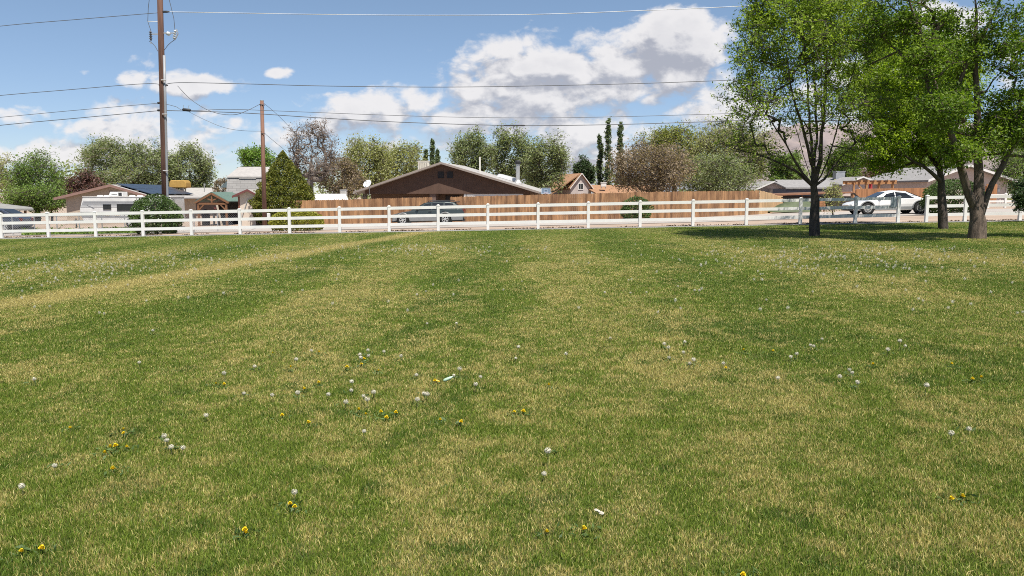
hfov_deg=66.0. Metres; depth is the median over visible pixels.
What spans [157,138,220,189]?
cottonwood tree
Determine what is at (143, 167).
cottonwood tree
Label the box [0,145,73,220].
locust tree
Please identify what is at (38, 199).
privet shrub
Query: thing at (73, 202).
solar house
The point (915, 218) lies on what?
ground
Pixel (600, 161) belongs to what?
poplar tree
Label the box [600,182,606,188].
swamp cooler
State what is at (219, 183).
bare shrub
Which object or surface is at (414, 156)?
willow tree
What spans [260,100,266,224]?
utility pole
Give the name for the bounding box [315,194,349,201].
white roof shed
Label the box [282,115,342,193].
seed pod tree
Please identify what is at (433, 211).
station wagon
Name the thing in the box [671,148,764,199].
elm tree
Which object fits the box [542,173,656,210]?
tan roof house
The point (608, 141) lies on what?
poplar tree
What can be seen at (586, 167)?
juniper tree
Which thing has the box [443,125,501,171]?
elm tree
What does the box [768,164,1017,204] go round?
long grey house
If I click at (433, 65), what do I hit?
sky
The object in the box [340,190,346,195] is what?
swamp cooler
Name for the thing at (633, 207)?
round bush
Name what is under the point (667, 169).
flowering tree
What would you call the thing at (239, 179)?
barn shed
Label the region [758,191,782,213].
board fence
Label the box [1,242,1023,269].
dandelion patch
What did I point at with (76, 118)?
power line
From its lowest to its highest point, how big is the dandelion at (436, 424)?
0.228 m
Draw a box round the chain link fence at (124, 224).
[3,213,234,234]
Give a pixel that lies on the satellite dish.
(367, 183)
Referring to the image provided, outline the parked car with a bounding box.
[0,208,33,233]
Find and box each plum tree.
[58,167,105,201]
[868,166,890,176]
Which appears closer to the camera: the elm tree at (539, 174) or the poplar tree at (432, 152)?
the elm tree at (539, 174)
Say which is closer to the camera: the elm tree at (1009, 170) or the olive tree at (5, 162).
the elm tree at (1009, 170)
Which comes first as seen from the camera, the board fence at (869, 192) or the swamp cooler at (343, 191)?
the board fence at (869, 192)
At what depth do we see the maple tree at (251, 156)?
84.05 m
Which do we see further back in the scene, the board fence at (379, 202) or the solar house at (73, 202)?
the solar house at (73, 202)
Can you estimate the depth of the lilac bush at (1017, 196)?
35.73 m
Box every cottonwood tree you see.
[68,133,135,184]
[96,135,181,185]
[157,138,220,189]
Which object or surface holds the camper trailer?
on the ground at (915, 218)
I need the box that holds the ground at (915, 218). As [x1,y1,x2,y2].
[0,195,1023,237]
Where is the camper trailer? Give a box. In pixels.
[74,192,184,227]
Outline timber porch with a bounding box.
[194,192,237,225]
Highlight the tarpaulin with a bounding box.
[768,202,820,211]
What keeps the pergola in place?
on the ground at (915, 218)
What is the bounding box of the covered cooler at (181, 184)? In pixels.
[169,180,190,190]
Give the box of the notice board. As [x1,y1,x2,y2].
[890,197,896,209]
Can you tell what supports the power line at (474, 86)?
attached to the utility pole at (162, 102)
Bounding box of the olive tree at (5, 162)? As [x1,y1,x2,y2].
[0,152,17,199]
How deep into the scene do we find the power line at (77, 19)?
43.55 m
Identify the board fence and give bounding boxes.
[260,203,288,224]
[291,197,431,223]
[450,190,758,221]
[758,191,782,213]
[855,188,927,197]
[985,184,996,202]
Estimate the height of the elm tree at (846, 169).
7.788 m
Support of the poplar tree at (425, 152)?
on the ground at (915, 218)
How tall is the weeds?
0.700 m
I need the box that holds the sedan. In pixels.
[841,190,924,213]
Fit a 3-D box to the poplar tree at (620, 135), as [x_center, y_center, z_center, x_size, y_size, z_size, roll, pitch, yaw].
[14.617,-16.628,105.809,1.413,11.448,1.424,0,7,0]
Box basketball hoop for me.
[541,188,549,193]
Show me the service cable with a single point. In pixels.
(214, 112)
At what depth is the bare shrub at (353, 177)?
76.63 m
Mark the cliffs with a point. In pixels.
(793, 142)
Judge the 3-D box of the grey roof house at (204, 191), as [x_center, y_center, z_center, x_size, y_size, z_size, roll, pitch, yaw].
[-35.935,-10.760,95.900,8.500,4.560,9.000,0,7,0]
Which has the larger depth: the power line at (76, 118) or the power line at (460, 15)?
the power line at (76, 118)
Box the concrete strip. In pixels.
[0,220,1023,238]
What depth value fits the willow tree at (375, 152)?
86.01 m
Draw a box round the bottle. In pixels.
[436,376,452,381]
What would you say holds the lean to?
on the ground at (915, 218)
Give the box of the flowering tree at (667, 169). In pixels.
[595,133,705,205]
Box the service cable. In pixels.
[178,86,259,114]
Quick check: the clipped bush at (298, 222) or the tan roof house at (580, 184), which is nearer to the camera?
the clipped bush at (298, 222)
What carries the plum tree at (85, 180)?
on the ground at (915, 218)
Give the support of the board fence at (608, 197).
on the ground at (915, 218)
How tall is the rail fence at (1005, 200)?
1.315 m
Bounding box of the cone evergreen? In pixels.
[248,150,315,223]
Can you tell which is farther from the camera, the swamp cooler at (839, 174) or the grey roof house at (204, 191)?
the grey roof house at (204, 191)
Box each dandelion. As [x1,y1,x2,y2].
[0,294,989,575]
[18,483,25,495]
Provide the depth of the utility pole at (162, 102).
43.89 m
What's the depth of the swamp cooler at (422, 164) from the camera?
67.23 m
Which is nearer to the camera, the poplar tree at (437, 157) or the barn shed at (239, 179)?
the barn shed at (239, 179)
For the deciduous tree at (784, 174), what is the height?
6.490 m
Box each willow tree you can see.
[335,131,403,198]
[371,137,430,183]
[634,119,703,205]
[669,104,788,185]
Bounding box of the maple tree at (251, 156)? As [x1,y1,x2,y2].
[232,142,275,167]
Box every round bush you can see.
[127,193,184,233]
[620,195,653,218]
[919,178,985,212]
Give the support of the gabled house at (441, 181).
on the ground at (915, 218)
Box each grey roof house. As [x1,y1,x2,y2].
[184,184,222,215]
[719,180,784,204]
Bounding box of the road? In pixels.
[4,209,1022,235]
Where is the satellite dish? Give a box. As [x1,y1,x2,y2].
[363,176,370,193]
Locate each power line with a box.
[0,83,155,95]
[0,103,156,117]
[0,111,152,125]
[3,13,152,25]
[167,65,1019,86]
[167,103,993,117]
[167,108,999,125]
[170,5,748,15]
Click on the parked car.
(9, 211)
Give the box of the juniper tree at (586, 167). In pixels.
[572,154,597,183]
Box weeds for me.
[21,225,136,234]
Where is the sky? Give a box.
[0,0,1023,194]
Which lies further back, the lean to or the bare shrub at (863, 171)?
the bare shrub at (863, 171)
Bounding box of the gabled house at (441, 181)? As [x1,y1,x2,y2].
[353,157,551,219]
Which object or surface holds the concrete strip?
on the lawn at (560, 561)
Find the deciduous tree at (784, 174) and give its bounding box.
[761,150,805,180]
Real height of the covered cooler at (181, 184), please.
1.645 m
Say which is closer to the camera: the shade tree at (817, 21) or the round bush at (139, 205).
the shade tree at (817, 21)
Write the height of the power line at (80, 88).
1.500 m
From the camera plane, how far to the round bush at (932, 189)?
44.25 m
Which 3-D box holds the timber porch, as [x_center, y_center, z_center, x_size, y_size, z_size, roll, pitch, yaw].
[-22.723,-6.117,61.940,2.626,2.855,4.540,0,7,0]
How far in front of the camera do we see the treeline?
146.84 m
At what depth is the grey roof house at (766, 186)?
81.26 m
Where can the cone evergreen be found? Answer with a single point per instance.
(289, 174)
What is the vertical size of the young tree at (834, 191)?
2.218 m
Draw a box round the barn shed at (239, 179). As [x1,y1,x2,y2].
[221,167,280,205]
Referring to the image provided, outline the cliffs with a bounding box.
[717,121,1022,192]
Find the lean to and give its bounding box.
[772,191,859,209]
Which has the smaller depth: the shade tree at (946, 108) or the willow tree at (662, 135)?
the shade tree at (946, 108)
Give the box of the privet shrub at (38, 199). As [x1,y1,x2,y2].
[0,179,71,220]
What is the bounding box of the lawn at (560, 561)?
[0,221,1023,575]
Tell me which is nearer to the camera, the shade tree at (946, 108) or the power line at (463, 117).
the shade tree at (946, 108)
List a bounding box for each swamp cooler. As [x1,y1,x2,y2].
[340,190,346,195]
[417,161,429,168]
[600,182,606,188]
[832,171,845,178]
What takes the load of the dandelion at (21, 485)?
on the lawn at (560, 561)
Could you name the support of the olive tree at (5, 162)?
on the ground at (915, 218)
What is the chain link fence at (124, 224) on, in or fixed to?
on the ground at (915, 218)
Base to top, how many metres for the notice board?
0.610 m
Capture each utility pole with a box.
[147,0,178,232]
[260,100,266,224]
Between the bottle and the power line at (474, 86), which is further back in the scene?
the power line at (474, 86)
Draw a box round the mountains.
[521,157,704,192]
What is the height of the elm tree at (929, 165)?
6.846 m
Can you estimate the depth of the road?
49.32 m
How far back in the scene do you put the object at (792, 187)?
67.60 m
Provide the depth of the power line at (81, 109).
44.13 m
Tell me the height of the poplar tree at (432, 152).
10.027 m
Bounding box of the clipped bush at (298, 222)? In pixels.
[268,207,324,230]
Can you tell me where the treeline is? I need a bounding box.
[0,159,1011,205]
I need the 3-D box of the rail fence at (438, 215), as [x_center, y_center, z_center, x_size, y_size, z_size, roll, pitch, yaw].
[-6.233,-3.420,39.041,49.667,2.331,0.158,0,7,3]
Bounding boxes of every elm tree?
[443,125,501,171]
[481,120,534,182]
[519,128,575,194]
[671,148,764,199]
[821,139,864,177]
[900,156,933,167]
[984,105,1023,193]
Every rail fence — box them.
[0,195,901,237]
[924,195,1023,221]
[987,193,1011,207]
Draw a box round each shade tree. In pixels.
[707,0,914,235]
[821,5,998,228]
[845,0,1023,238]
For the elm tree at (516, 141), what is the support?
on the ground at (915, 218)
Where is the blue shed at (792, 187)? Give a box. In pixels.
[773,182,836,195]
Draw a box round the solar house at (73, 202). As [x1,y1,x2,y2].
[53,183,201,224]
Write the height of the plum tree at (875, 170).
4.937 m
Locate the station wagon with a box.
[391,200,465,222]
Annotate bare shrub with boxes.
[211,177,226,201]
[313,151,370,199]
[851,155,873,177]
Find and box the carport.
[0,203,33,213]
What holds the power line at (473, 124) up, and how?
attached to the utility pole at (162, 102)
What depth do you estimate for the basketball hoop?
59.55 m
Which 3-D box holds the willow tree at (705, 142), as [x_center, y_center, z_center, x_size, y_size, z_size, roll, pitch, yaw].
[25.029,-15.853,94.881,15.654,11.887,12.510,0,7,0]
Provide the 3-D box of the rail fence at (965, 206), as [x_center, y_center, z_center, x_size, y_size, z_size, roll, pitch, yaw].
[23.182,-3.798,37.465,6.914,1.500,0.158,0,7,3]
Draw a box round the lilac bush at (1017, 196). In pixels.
[1004,176,1023,212]
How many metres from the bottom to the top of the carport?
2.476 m
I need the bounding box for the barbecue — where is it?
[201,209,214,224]
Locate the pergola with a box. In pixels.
[843,180,896,197]
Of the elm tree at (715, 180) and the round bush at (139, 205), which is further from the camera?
the elm tree at (715, 180)
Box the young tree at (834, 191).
[820,179,843,214]
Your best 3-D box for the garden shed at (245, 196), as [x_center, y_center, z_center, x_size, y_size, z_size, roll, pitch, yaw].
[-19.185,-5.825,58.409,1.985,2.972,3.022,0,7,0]
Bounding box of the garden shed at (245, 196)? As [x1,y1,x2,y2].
[232,189,261,225]
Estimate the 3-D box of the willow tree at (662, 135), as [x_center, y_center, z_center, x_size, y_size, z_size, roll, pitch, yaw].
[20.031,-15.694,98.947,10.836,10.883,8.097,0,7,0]
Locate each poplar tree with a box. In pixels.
[422,148,428,160]
[429,138,435,164]
[434,148,440,162]
[596,133,603,184]
[603,116,613,184]
[616,121,624,178]
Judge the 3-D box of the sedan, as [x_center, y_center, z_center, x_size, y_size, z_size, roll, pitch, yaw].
[22.317,-5.110,47.241,4.641,1.475,2.076,0,7,0]
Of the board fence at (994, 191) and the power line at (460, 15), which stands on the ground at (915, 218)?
the board fence at (994, 191)
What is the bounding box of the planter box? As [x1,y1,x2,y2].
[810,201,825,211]

